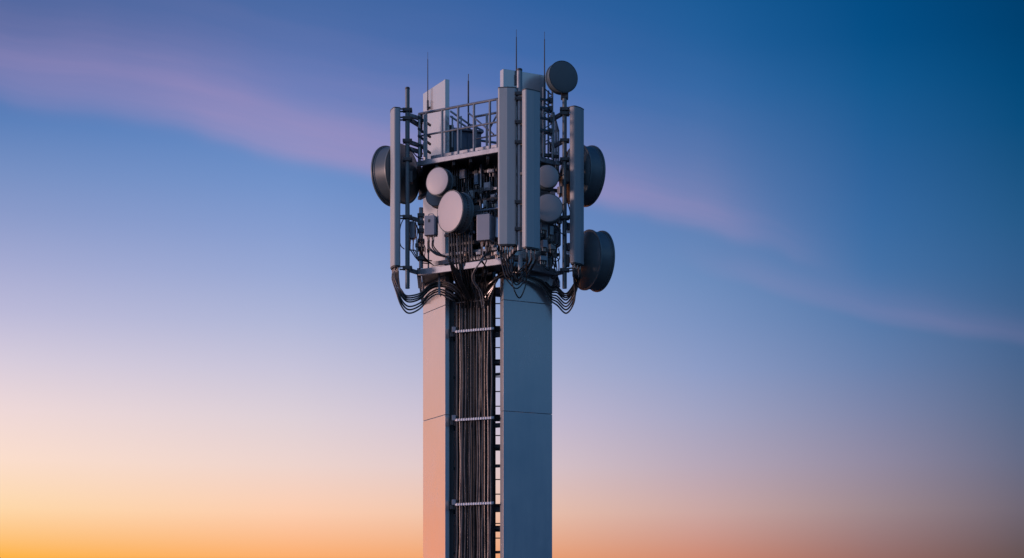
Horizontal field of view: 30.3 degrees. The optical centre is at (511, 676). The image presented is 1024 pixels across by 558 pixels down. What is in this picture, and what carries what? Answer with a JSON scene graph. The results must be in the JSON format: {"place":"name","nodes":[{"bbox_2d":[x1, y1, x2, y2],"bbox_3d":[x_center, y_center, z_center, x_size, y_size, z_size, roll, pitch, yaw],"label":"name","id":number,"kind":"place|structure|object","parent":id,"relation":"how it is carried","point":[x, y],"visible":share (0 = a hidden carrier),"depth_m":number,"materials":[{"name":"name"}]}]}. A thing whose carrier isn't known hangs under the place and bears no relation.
{"place":"outdoors","nodes":[
{"label":"outdoors","id":0,"kind":"place"},
{"bbox_2d":[424,214,437,240],"bbox_3d":[-1.098,-6.137,25.856,0.160,0.370,0.183,0,0,18],"label":"radio unit","id":1,"kind":"object","parent":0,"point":[431,226],"visible":1,"depth_m":25.78,"materials":[{"name":"paint"}]},
{"bbox_2d":[427,241,466,299],"bbox_3d":[-0.874,-5.559,25.788,0.552,0.797,0.245,0,0,-6],"label":"jumper cable","id":2,"kind":"object","parent":1,"relation":"hanging from","point":[451,267],"visible":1,"depth_m":25.75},
{"bbox_2d":[428,240,468,299],"bbox_3d":[-0.847,-5.559,25.778,0.560,0.797,0.221,0,0,-11],"label":"jumper cable","id":3,"kind":"object","parent":1,"relation":"hanging from","point":[453,269],"visible":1,"depth_m":25.78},
{"bbox_2d":[431,241,469,299],"bbox_3d":[-0.820,-5.559,25.785,0.536,0.797,0.232,0,0,-8],"label":"jumper cable","id":4,"kind":"object","parent":1,"relation":"hanging from","point":[454,269],"visible":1,"depth_m":25.79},
{"bbox_2d":[433,240,471,299],"bbox_3d":[-0.795,-5.559,25.776,0.546,0.797,0.206,0,0,-13],"label":"jumper cable","id":5,"kind":"object","parent":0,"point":[455,269],"visible":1,"depth_m":25.79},
{"bbox_2d":[476,246,486,307],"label":"jumper cable","id":6,"kind":"object","parent":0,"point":[481,278],"visible":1,"depth_m":25.60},
{"bbox_2d":[496,288,499,538],"bbox_3d":[-0.120,-2.025,26.480,0.340,7.409,0.081,0,0,0],"label":"access ladder","id":7,"kind":"object","parent":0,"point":[498,415],"depth_m":26.48,"materials":[{"name":"metal"}]},
{"bbox_2d":[0,0,1023,557],"label":"sky","id":8,"kind":"structure","parent":0,"point":[804,338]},
{"bbox_2d":[481,268,573,557],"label":"feeder cable","id":9,"kind":"object","parent":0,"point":[482,406],"visible":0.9,"depth_m":25.94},
{"bbox_2d":[478,268,576,557],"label":"feeder cable","id":10,"kind":"object","parent":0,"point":[478,358],"visible":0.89,"depth_m":26.00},
{"bbox_2d":[480,268,577,557],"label":"feeder cable","id":11,"kind":"object","parent":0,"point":[480,391],"visible":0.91,"depth_m":25.98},
{"label":"ground","id":12,"kind":"structure","parent":0,"visible":0},
{"bbox_2d":[423,69,551,557],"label":"telecom tower","id":13,"kind":"structure","parent":12,"relation":"on","point":[525,425],"depth_m":26.09,"materials":[{"name":"paint"}]},
{"bbox_2d":[427,59,428,110],"bbox_3d":[-1.187,-8.375,26.689,0.032,0.819,0.166,0,0,0],"label":"whip antenna","id":14,"kind":"object","parent":13,"relation":"attached to","point":[427,88],"visible":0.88,"depth_m":26.61,"materials":[{"name":"metal"}]},
{"bbox_2d":[426,191,441,208],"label":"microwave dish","id":15,"kind":"object","parent":13,"relation":"attached to","point":[433,201],"visible":0.48,"depth_m":26.05,"materials":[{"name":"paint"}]},
{"bbox_2d":[426,167,455,196],"bbox_3d":[-0.893,-6.749,25.965,0.384,0.384,0.476,0,0,35],"label":"microwave dish","id":16,"kind":"object","parent":13,"relation":"attached to","point":[440,181],"visible":1,"depth_m":25.77,"materials":[{"name":"paint"}]},
{"bbox_2d":[450,499,493,509],"bbox_3d":[-0.556,-2.371,26.006,0.691,0.132,0.088,0,0,27],"label":"cable clamp","id":17,"kind":"object","parent":13,"relation":"attached to","point":[462,504],"visible":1,"depth_m":26.01,"materials":[{"name":"silver metal"}]},
{"bbox_2d":[450,327,493,336],"bbox_3d":[-0.556,-4.756,26.006,0.691,0.132,0.088,0,0,27],"label":"cable clamp","id":18,"kind":"object","parent":13,"relation":"attached to","point":[454,330],"visible":1,"depth_m":26.00,"materials":[{"name":"silver metal"}]},
{"bbox_2d":[450,415,493,424],"bbox_3d":[-0.556,-3.536,26.006,0.691,0.132,0.088,0,0,27],"label":"cable clamp","id":19,"kind":"object","parent":13,"relation":"attached to","point":[463,419],"visible":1,"depth_m":26.01,"materials":[{"name":"silver metal"}]},
{"bbox_2d":[454,252,499,557],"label":"cable tray","id":20,"kind":"object","parent":13,"relation":"attached to","point":[495,335],"visible":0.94,"depth_m":26.12,"materials":[{"name":"metal"}]},
{"bbox_2d":[491,165,492,244],"bbox_3d":[-0.276,-6.435,26.100,0.032,1.265,0.036,0,0,0],"label":"support post","id":21,"kind":"object","parent":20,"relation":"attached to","point":[492,192],"visible":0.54,"depth_m":26.09,"materials":[{"name":"metal"}]},
{"bbox_2d":[417,98,558,181],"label":"service platform","id":22,"kind":"structure","parent":13,"relation":"attached to","point":[487,155],"depth_m":25.91,"materials":[{"name":"metal"}]},
{"bbox_2d":[418,114,430,156],"bbox_3d":[-1.202,-7.445,26.110,0.054,0.598,0.317,0,0,33],"label":"standoff frame","id":23,"kind":"object","parent":22,"relation":"attached to","point":[423,132],"visible":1,"depth_m":26.07,"materials":[{"name":"metal"}]},
{"bbox_2d":[418,167,433,199],"bbox_3d":[-1.162,-6.946,26.470,0.119,0.458,0.620,0,0,-27],"label":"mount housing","id":24,"kind":"object","parent":22,"relation":"attached to","point":[423,190],"visible":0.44,"depth_m":26.59,"materials":[{"name":"metal"}]},
{"bbox_2d":[448,165,467,557],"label":"feeder cable","id":25,"kind":"object","parent":22,"relation":"hanging from","point":[467,400],"visible":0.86,"depth_m":26.09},
{"bbox_2d":[451,170,469,557],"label":"feeder cable","id":26,"kind":"object","parent":22,"relation":"hanging from","point":[468,403],"visible":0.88,"depth_m":26.04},
{"bbox_2d":[453,165,469,521],"bbox_3d":[-0.684,-2.702,25.903,0.234,8.743,0.454,0,0,0],"label":"feeder cable","id":27,"kind":"object","parent":22,"relation":"hanging from","point":[469,342],"visible":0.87,"depth_m":26.06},
{"bbox_2d":[456,165,471,557],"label":"feeder cable","id":28,"kind":"object","parent":22,"relation":"hanging from","point":[470,381],"visible":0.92,"depth_m":26.03,"materials":[{"name":"rubber"}]},
{"bbox_2d":[459,165,472,557],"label":"feeder cable","id":29,"kind":"object","parent":22,"relation":"hanging from","point":[472,379],"visible":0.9,"depth_m":26.04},
{"bbox_2d":[451,127,483,151],"bbox_3d":[-0.669,-7.367,26.491,0.470,0.510,0.340,0,0,-20],"label":"equipment cabinet","id":30,"kind":"object","parent":22,"relation":"on","point":[467,138],"visible":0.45,"depth_m":26.35,"materials":[{"name":"metal"}]},
{"bbox_2d":[450,110,483,148],"bbox_3d":[-0.588,-7.552,26.250,0.609,0.514,0.152,0,0,-42],"label":"pipe frame","id":31,"kind":"object","parent":30,"relation":"attached to","point":[461,120],"visible":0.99,"depth_m":26.15,"materials":[{"name":"metal"}]},
{"bbox_2d":[461,165,474,557],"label":"feeder cable","id":32,"kind":"object","parent":22,"relation":"hanging from","point":[473,387],"visible":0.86,"depth_m":26.00,"materials":[{"name":"rubber"}]},
{"bbox_2d":[467,74,468,125],"bbox_3d":[-0.621,-8.029,26.900,0.043,1.075,0.043,0,0,23],"label":"whip antenna","id":33,"kind":"object","parent":22,"relation":"on","point":[468,99],"visible":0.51,"depth_m":26.89,"materials":[{"name":"metal"}]},
{"bbox_2d":[463,165,475,557],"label":"feeder cable","id":34,"kind":"object","parent":22,"relation":"hanging from","point":[475,367],"visible":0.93,"depth_m":26.02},
{"bbox_2d":[470,171,471,255],"bbox_3d":[-0.569,-6.444,26.180,0.020,1.249,0.016,0,0,0],"label":"conduit","id":35,"kind":"object","parent":22,"relation":"attached to","point":[471,222],"visible":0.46,"depth_m":26.18,"materials":[{"name":"metal"}]},
{"bbox_2d":[466,165,478,557],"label":"feeder cable","id":36,"kind":"object","parent":22,"relation":"hanging from","point":[476,390],"visible":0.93,"depth_m":25.98,"materials":[{"name":"rubber"}]},
{"bbox_2d":[468,165,480,557],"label":"feeder cable","id":37,"kind":"object","parent":22,"relation":"hanging from","point":[479,383],"visible":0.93,"depth_m":25.96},
{"bbox_2d":[479,164,482,213],"bbox_3d":[-0.428,-6.665,25.980,0.054,0.739,0.061,0,0,0],"label":"support post","id":38,"kind":"object","parent":22,"relation":"attached to","point":[480,192],"visible":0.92,"depth_m":25.96,"materials":[{"name":"metal"}]},
{"bbox_2d":[453,168,497,175],"bbox_3d":[-0.514,-6.940,26.080,0.747,0.081,0.074,0,0,32],"label":"cross arm","id":39,"kind":"object","parent":38,"relation":"attached to","point":[478,172],"visible":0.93,"depth_m":26.02},
{"bbox_2d":[459,169,466,182],"bbox_3d":[-0.674,-6.902,26.097,0.090,0.180,0.077,0,0,27],"label":"junction box","id":40,"kind":"object","parent":39,"relation":"attached to","point":[462,173],"visible":1,"depth_m":26.07,"materials":[{"name":"paint"}]},
{"bbox_2d":[474,173,479,188],"bbox_3d":[-0.482,-6.805,25.997,0.060,0.200,0.077,0,0,27],"label":"junction box","id":41,"kind":"object","parent":39,"relation":"attached to","point":[476,179],"visible":1,"depth_m":25.97,"materials":[{"name":"paint"}]},
{"bbox_2d":[487,169,494,176],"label":"junction box","id":42,"kind":"object","parent":39,"relation":"attached to","point":[490,171],"visible":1,"depth_m":25.89,"materials":[{"name":"metal"}]},
{"bbox_2d":[494,164,495,244],"bbox_3d":[-0.232,-6.395,25.900,0.030,1.235,0.024,0,0,0],"label":"conduit","id":43,"kind":"object","parent":39,"relation":"attached to","point":[494,207],"visible":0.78,"depth_m":25.89,"materials":[{"name":"metal"}]},
{"bbox_2d":[465,186,497,193],"bbox_3d":[-0.422,-6.678,26.000,0.602,0.092,0.078,0,0,42],"label":"cross arm","id":44,"kind":"object","parent":38,"relation":"attached to","point":[491,188],"visible":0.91,"depth_m":25.91},
{"bbox_2d":[484,182,491,192],"bbox_3d":[-0.331,-6.702,25.947,0.100,0.140,0.077,0,0,27],"label":"junction box","id":45,"kind":"object","parent":44,"relation":"attached to","point":[487,184],"visible":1,"depth_m":25.91,"materials":[{"name":"metal"}]},
{"bbox_2d":[473,197,497,203],"bbox_3d":[-0.381,-6.523,25.940,0.080,0.097,0.545,0,0,-42],"label":"cross arm","id":46,"kind":"object","parent":38,"relation":"attached to","point":[492,199],"visible":0.83,"depth_m":25.88},
{"bbox_2d":[468,190,474,198],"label":"junction box","id":47,"kind":"object","parent":46,"relation":"attached to","point":[472,192],"visible":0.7,"depth_m":25.98,"materials":[{"name":"plastic"}]},
{"bbox_2d":[483,200,487,208],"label":"junction box","id":48,"kind":"object","parent":46,"relation":"attached to","point":[485,204],"visible":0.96,"depth_m":25.87,"materials":[{"name":"plastic"}]},
{"bbox_2d":[491,194,496,206],"bbox_3d":[-0.250,-6.505,25.877,0.070,0.170,0.077,0,0,27],"label":"junction box","id":49,"kind":"object","parent":46,"relation":"attached to","point":[494,195],"visible":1,"depth_m":25.86,"materials":[{"name":"metal"}]},
{"bbox_2d":[483,164,484,213],"bbox_3d":[-0.388,-6.683,26.050,0.035,0.741,0.040,0,0,0],"label":"support post","id":50,"kind":"object","parent":22,"relation":"attached to","point":[483,183],"visible":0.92,"depth_m":26.04,"materials":[{"name":"metal"}]},
{"bbox_2d":[496,164,496,251],"bbox_3d":[-0.211,-6.398,25.950,0.022,1.258,0.014,0,0,0],"label":"conduit","id":51,"kind":"object","parent":22,"relation":"attached to","point":[496,206],"visible":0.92,"depth_m":25.94,"materials":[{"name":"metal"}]},
{"bbox_2d":[540,87,552,158],"bbox_3d":[0.459,-7.590,25.806,0.129,0.995,0.653,0,0,17],"label":"lattice mast","id":52,"kind":"object","parent":22,"relation":"attached to","point":[549,130],"visible":0.85,"depth_m":25.91,"materials":[{"name":"metal"}]},
{"bbox_2d":[417,207,559,304],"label":"service platform","id":53,"kind":"structure","parent":13,"relation":"attached to","point":[428,275],"depth_m":25.91,"materials":[{"name":"metal"}]},
{"bbox_2d":[399,87,422,288],"bbox_3d":[-1.340,-6.699,26.066,0.194,2.763,0.504,0,0,38],"label":"mounting pole","id":54,"kind":"object","parent":53,"relation":"attached to","point":[408,118],"visible":0.99,"depth_m":25.91,"materials":[{"name":"metal"}]},
{"bbox_2d":[371,143,418,205],"bbox_3d":[-1.479,-7.007,26.364,0.628,0.841,0.841,0,0,31],"label":"microwave dish","id":55,"kind":"object","parent":54,"relation":"attached to","point":[380,169],"visible":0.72,"depth_m":26.22,"materials":[{"name":"paint"}]},
{"bbox_2d":[390,107,400,272],"bbox_3d":[-1.611,-6.669,26.002,0.116,2.238,0.274,0,0,-15],"label":"panel antenna","id":56,"kind":"object","parent":54,"relation":"attached to","point":[394,188],"visible":1,"depth_m":25.88,"materials":[{"name":"plastic"}]},
{"bbox_2d":[392,273,457,557],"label":"feeder cable","id":57,"kind":"object","parent":56,"relation":"hanging from","point":[425,302],"visible":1,"depth_m":26.12,"materials":[{"name":"rubber"}]},
{"bbox_2d":[393,272,460,557],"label":"feeder cable","id":58,"kind":"object","parent":56,"relation":"hanging from","point":[424,298],"visible":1,"depth_m":26.09,"materials":[{"name":"rubber"}]},
{"bbox_2d":[395,273,459,557],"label":"feeder cable","id":59,"kind":"object","parent":56,"relation":"hanging from","point":[428,296],"visible":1,"depth_m":26.14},
{"bbox_2d":[394,271,463,557],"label":"feeder cable","id":60,"kind":"object","parent":56,"relation":"hanging from","point":[462,394],"visible":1,"depth_m":26.08,"materials":[{"name":"rubber"}]},
{"bbox_2d":[391,276,466,557],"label":"feeder cable","id":61,"kind":"object","parent":56,"relation":"hanging from","point":[465,398],"visible":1,"depth_m":26.06,"materials":[{"name":"rubber"}]},
{"bbox_2d":[396,272,461,557],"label":"feeder cable","id":62,"kind":"object","parent":56,"relation":"hanging from","point":[461,335],"visible":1,"depth_m":26.10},
{"bbox_2d":[410,221,415,242],"bbox_3d":[-1.390,-6.133,26.099,0.135,0.334,0.150,0,0,12],"label":"radio unit","id":63,"kind":"object","parent":54,"relation":"attached to","point":[412,231],"visible":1,"depth_m":26.02,"materials":[{"name":"paint"}]},
{"bbox_2d":[417,207,424,268],"bbox_3d":[-1.255,-6.048,26.100,0.096,0.833,0.108,0,0,0],"label":"support post","id":64,"kind":"object","parent":53,"relation":"attached to","point":[420,223],"visible":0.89,"depth_m":26.07,"materials":[{"name":"metal"}]},
{"bbox_2d":[415,240,418,255],"bbox_3d":[-1.305,-5.885,26.000,0.051,0.210,0.058,0,0,0],"label":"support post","id":65,"kind":"object","parent":64,"relation":"attached to","point":[416,245],"visible":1,"depth_m":25.99,"materials":[{"name":"metal"}]},
{"bbox_2d":[397,271,465,557],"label":"feeder cable","id":66,"kind":"object","parent":53,"relation":"hanging from","point":[464,383],"visible":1,"depth_m":26.10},
{"bbox_2d":[438,275,440,296],"bbox_3d":[-1.000,-5.419,26.139,0.044,0.346,0.034,0,0,0],"label":"cable hanger","id":67,"kind":"object","parent":53,"relation":"hanging from","point":[439,286],"visible":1,"depth_m":26.14,"materials":[{"name":"metal"}]},
{"bbox_2d":[437,190,479,233],"bbox_3d":[-0.729,-6.289,25.651,0.585,0.570,0.567,0,0,0],"label":"microwave dish","id":68,"kind":"object","parent":53,"relation":"attached to","point":[456,213],"visible":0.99,"depth_m":25.53,"materials":[{"name":"paint"}]},
{"bbox_2d":[444,230,474,237],"bbox_3d":[-0.719,-6.055,25.900,0.575,0.090,0.079,0,0,44],"label":"cross arm","id":69,"kind":"object","parent":53,"relation":"attached to","point":[469,231],"visible":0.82,"depth_m":25.80},
{"bbox_2d":[442,247,497,256],"bbox_3d":[-0.578,-5.780,25.780,0.861,0.060,0.071,0,0,28],"label":"cross arm","id":70,"kind":"object","parent":53,"relation":"attached to","point":[475,251],"visible":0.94,"depth_m":25.73},
{"bbox_2d":[450,238,497,246],"bbox_3d":[-0.528,-5.913,25.800,0.775,0.068,0.073,0,0,31],"label":"cross arm","id":71,"kind":"object","parent":53,"relation":"attached to","point":[475,242],"visible":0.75,"depth_m":25.78},
{"bbox_2d":[455,174,499,274],"bbox_3d":[-0.463,-6.306,26.528,0.890,1.453,0.271,0,0,27],"label":"equipment rack","id":72,"kind":"object","parent":53,"relation":"on","point":[476,247],"visible":0.09,"depth_m":26.46,"materials":[{"name":"metal"}]},
{"bbox_2d":[477,213,493,245],"bbox_3d":[-0.345,-6.015,25.467,0.200,0.450,0.210,0,0,21],"label":"radio unit","id":73,"kind":"object","parent":53,"relation":"attached to","point":[485,228],"visible":1,"depth_m":25.38,"materials":[{"name":"paint"}]},
{"bbox_2d":[472,246,483,307],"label":"jumper cable","id":74,"kind":"object","parent":73,"relation":"hanging from","point":[473,281],"visible":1,"depth_m":25.63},
{"bbox_2d":[473,246,486,307],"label":"jumper cable","id":75,"kind":"object","parent":73,"relation":"hanging from","point":[474,280],"visible":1,"depth_m":25.64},
{"bbox_2d":[482,245,487,307],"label":"jumper cable","id":76,"kind":"object","parent":73,"relation":"hanging from","point":[484,277],"visible":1,"depth_m":25.63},
{"bbox_2d":[480,246,491,305],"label":"jumper cable","id":77,"kind":"object","parent":73,"relation":"hanging from","point":[486,274],"visible":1,"depth_m":25.49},
{"bbox_2d":[504,68,521,260],"bbox_3d":[-0.003,-6.801,25.405,0.235,2.554,0.745,0,0,-12],"label":"mounting pole","id":78,"kind":"object","parent":53,"relation":"attached to","point":[518,142],"visible":0.63,"depth_m":25.11,"materials":[{"name":"metal"}]},
{"bbox_2d":[498,87,516,249],"bbox_3d":[-0.063,-6.740,25.142,0.250,2.160,0.119,0,0,0],"label":"panel antenna","id":79,"kind":"object","parent":78,"relation":"attached to","point":[506,167],"visible":1,"depth_m":25.09,"materials":[{"name":"plastic"}]},
{"bbox_2d":[505,250,530,281],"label":"jumper cable","id":80,"kind":"object","parent":79,"relation":"hanging from","point":[508,268],"visible":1,"depth_m":25.09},
{"bbox_2d":[500,250,536,288],"bbox_3d":[0.081,-5.399,25.103,0.492,0.536,0.094,0,0,0],"label":"jumper cable","id":81,"kind":"object","parent":79,"relation":"hanging from","point":[505,275],"visible":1,"depth_m":25.09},
{"bbox_2d":[511,250,526,298],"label":"jumper cable","id":82,"kind":"object","parent":79,"relation":"hanging from","point":[512,277],"visible":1,"depth_m":25.08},
{"bbox_2d":[502,250,535,284],"bbox_3d":[0.090,-5.426,25.076,0.475,0.481,0.119,0,0,15],"label":"jumper cable","id":83,"kind":"object","parent":79,"relation":"hanging from","point":[524,276],"visible":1,"depth_m":25.08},
{"bbox_2d":[510,250,527,282],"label":"jumper cable","id":84,"kind":"object","parent":79,"relation":"hanging from","point":[511,266],"visible":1,"depth_m":25.08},
{"bbox_2d":[508,250,531,279],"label":"jumper cable","id":85,"kind":"object","parent":79,"relation":"hanging from","point":[524,271],"visible":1,"depth_m":25.07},
{"bbox_2d":[514,255,525,273],"bbox_3d":[0.112,-5.491,25.250,0.160,0.242,0.160,0,0,0],"label":"stub pipe","id":86,"kind":"object","parent":78,"relation":"hanging from","point":[520,259],"visible":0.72,"depth_m":25.18,"materials":[{"name":"metal"}]},
{"bbox_2d":[522,88,539,253],"bbox_3d":[0.256,-6.664,25.012,0.254,2.157,0.121,0,0,-37],"label":"panel antenna","id":87,"kind":"object","parent":78,"relation":"attached to","point":[531,170],"visible":1,"depth_m":24.95,"materials":[{"name":"plastic"}]},
{"bbox_2d":[484,277,577,557],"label":"feeder cable","id":88,"kind":"object","parent":53,"relation":"hanging from","point":[485,409],"visible":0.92,"depth_m":25.92,"materials":[{"name":"rubber"}]},
{"bbox_2d":[487,268,575,555],"bbox_3d":[0.265,-1.943,25.875,1.230,7.226,0.357,0,0,0],"label":"feeder cable","id":89,"kind":"object","parent":53,"relation":"hanging from","point":[560,305],"visible":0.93,"depth_m":25.94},
{"bbox_2d":[483,269,580,557],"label":"feeder cable","id":90,"kind":"object","parent":53,"relation":"hanging from","point":[560,299],"visible":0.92,"depth_m":25.96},
{"bbox_2d":[489,275,575,557],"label":"feeder cable","id":91,"kind":"object","parent":53,"relation":"hanging from","point":[557,305],"visible":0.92,"depth_m":25.88,"materials":[{"name":"rubber"}]},
{"bbox_2d":[487,270,579,557],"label":"feeder cable","id":92,"kind":"object","parent":53,"relation":"hanging from","point":[560,302],"visible":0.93,"depth_m":25.90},
{"bbox_2d":[545,224,548,267],"bbox_3d":[0.475,-5.863,25.750,0.048,0.594,0.054,0,0,0],"label":"support post","id":93,"kind":"object","parent":53,"relation":"attached to","point":[547,248],"visible":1,"depth_m":25.74,"materials":[{"name":"metal"}]},
{"bbox_2d":[538,256,546,263],"bbox_3d":[0.415,-5.656,25.720,0.100,0.105,0.080,0,0,-26],"label":"junction box","id":94,"kind":"object","parent":93,"relation":"attached to","point":[542,258],"visible":1,"depth_m":25.70,"materials":[{"name":"metal"}]},
{"bbox_2d":[540,224,546,233],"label":"junction box","id":95,"kind":"object","parent":93,"relation":"attached to","point":[543,227],"visible":0.88,"depth_m":25.72,"materials":[{"name":"plastic"}]},
{"bbox_2d":[540,240,547,250],"bbox_3d":[0.435,-5.854,25.720,0.070,0.145,0.080,0,0,-26],"label":"junction box","id":96,"kind":"object","parent":93,"relation":"attached to","point":[543,244],"visible":1,"depth_m":25.70,"materials":[{"name":"paint"}]},
{"bbox_2d":[548,226,553,238],"bbox_3d":[0.526,-6.050,25.800,0.060,0.165,0.080,0,0,-26],"label":"junction box","id":97,"kind":"object","parent":93,"relation":"attached to","point":[550,230],"visible":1,"depth_m":25.77,"materials":[{"name":"metal"}]},
{"bbox_2d":[540,153,558,266],"bbox_3d":[0.478,-6.440,26.142,0.340,1.478,0.452,0,0,-26],"label":"equipment rack","id":98,"kind":"object","parent":53,"relation":"attached to","point":[553,191],"visible":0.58,"depth_m":25.98,"materials":[{"name":"metal"}]},
{"bbox_2d":[540,165,558,189],"bbox_3d":[0.477,-6.781,25.800,0.321,0.357,0.470,0,0,0],"label":"microwave dish","id":99,"kind":"object","parent":98,"relation":"attached to","point":[549,176],"visible":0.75,"depth_m":25.57,"materials":[{"name":"paint"}]},
{"bbox_2d":[550,98,572,288],"bbox_3d":[0.653,-6.666,25.997,0.169,2.729,0.523,0,0,-26],"label":"mounting pole","id":100,"kind":"object","parent":53,"relation":"attached to","point":[564,113],"visible":0.92,"depth_m":25.83,"materials":[{"name":"metal"}]},
{"bbox_2d":[540,193,562,223],"bbox_3d":[0.491,-6.326,25.780,0.394,0.390,0.511,0,0,0],"label":"microwave dish","id":101,"kind":"object","parent":100,"relation":"attached to","point":[551,207],"visible":0.76,"depth_m":25.54,"materials":[{"name":"paint"}]},
{"bbox_2d":[554,222,556,267],"bbox_3d":[0.593,-5.937,25.900,0.042,0.677,0.047,0,0,0],"label":"support post","id":102,"kind":"object","parent":100,"relation":"attached to","point":[555,232],"visible":0.96,"depth_m":25.89,"materials":[{"name":"metal"}]},
{"bbox_2d":[548,244,555,252],"bbox_3d":[0.547,-5.843,25.850,0.080,0.115,0.080,0,0,-26],"label":"junction box","id":103,"kind":"object","parent":102,"relation":"attached to","point":[551,247],"visible":1,"depth_m":25.83,"materials":[{"name":"plastic"}]},
{"bbox_2d":[551,227,560,251],"bbox_3d":[0.580,-6.031,26.071,0.150,0.360,0.180,0,0,-18],"label":"radio unit","id":104,"kind":"object","parent":100,"relation":"attached to","point":[557,237],"visible":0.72,"depth_m":26.00,"materials":[{"name":"paint"}]},
{"bbox_2d":[554,160,560,168],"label":"junction box","id":105,"kind":"object","parent":100,"relation":"attached to","point":[556,162],"visible":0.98,"depth_m":25.87,"materials":[{"name":"metal"}]},
{"bbox_2d":[557,186,561,196],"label":"junction box","id":106,"kind":"object","parent":100,"relation":"attached to","point":[559,190],"visible":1,"depth_m":25.89,"materials":[{"name":"paint"}]},
{"bbox_2d":[545,60,577,99],"bbox_3d":[0.652,-8.140,25.868,0.437,0.487,0.282,0,0,-24],"label":"microwave dish","id":107,"kind":"object","parent":100,"relation":"attached to","point":[561,77],"visible":1,"depth_m":25.75,"materials":[{"name":"paint"}]},
{"bbox_2d":[570,105,583,268],"bbox_3d":[0.890,-6.652,25.800,0.116,2.203,0.239,0,0,37],"label":"panel antenna","id":108,"kind":"object","parent":100,"relation":"attached to","point":[577,186],"visible":1,"depth_m":25.73,"materials":[{"name":"grey plastic"}]},
{"bbox_2d":[559,145,605,206],"bbox_3d":[0.831,-6.962,26.211,0.600,0.841,0.841,0,0,-29],"label":"microwave dish","id":109,"kind":"object","parent":100,"relation":"attached to","point":[594,169],"visible":0.54,"depth_m":25.99,"materials":[{"name":"paint"}]},
{"bbox_2d":[562,229,614,291],"bbox_3d":[1.051,-5.755,26.200,0.723,0.841,0.841,0,0,0],"label":"microwave dish","id":110,"kind":"object","parent":100,"relation":"attached to","point":[597,268],"visible":0.77,"depth_m":25.93,"materials":[{"name":"paint"}]},
{"bbox_2d":[515,29,516,84],"bbox_3d":[0.066,-8.471,25.890,0.035,0.757,0.059,0,0,30],"label":"whip antenna","id":111,"kind":"object","parent":13,"relation":"attached to","point":[516,60],"visible":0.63,"depth_m":25.87,"materials":[{"name":"metal"}]},
{"bbox_2d":[541,32,545,101],"bbox_3d":[0.433,-8.386,26.045,0.035,0.961,0.092,0,0,-30],"label":"whip antenna","id":112,"kind":"object","parent":13,"relation":"attached to","point":[544,69],"visible":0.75,"depth_m":26.01,"materials":[{"name":"metal"}]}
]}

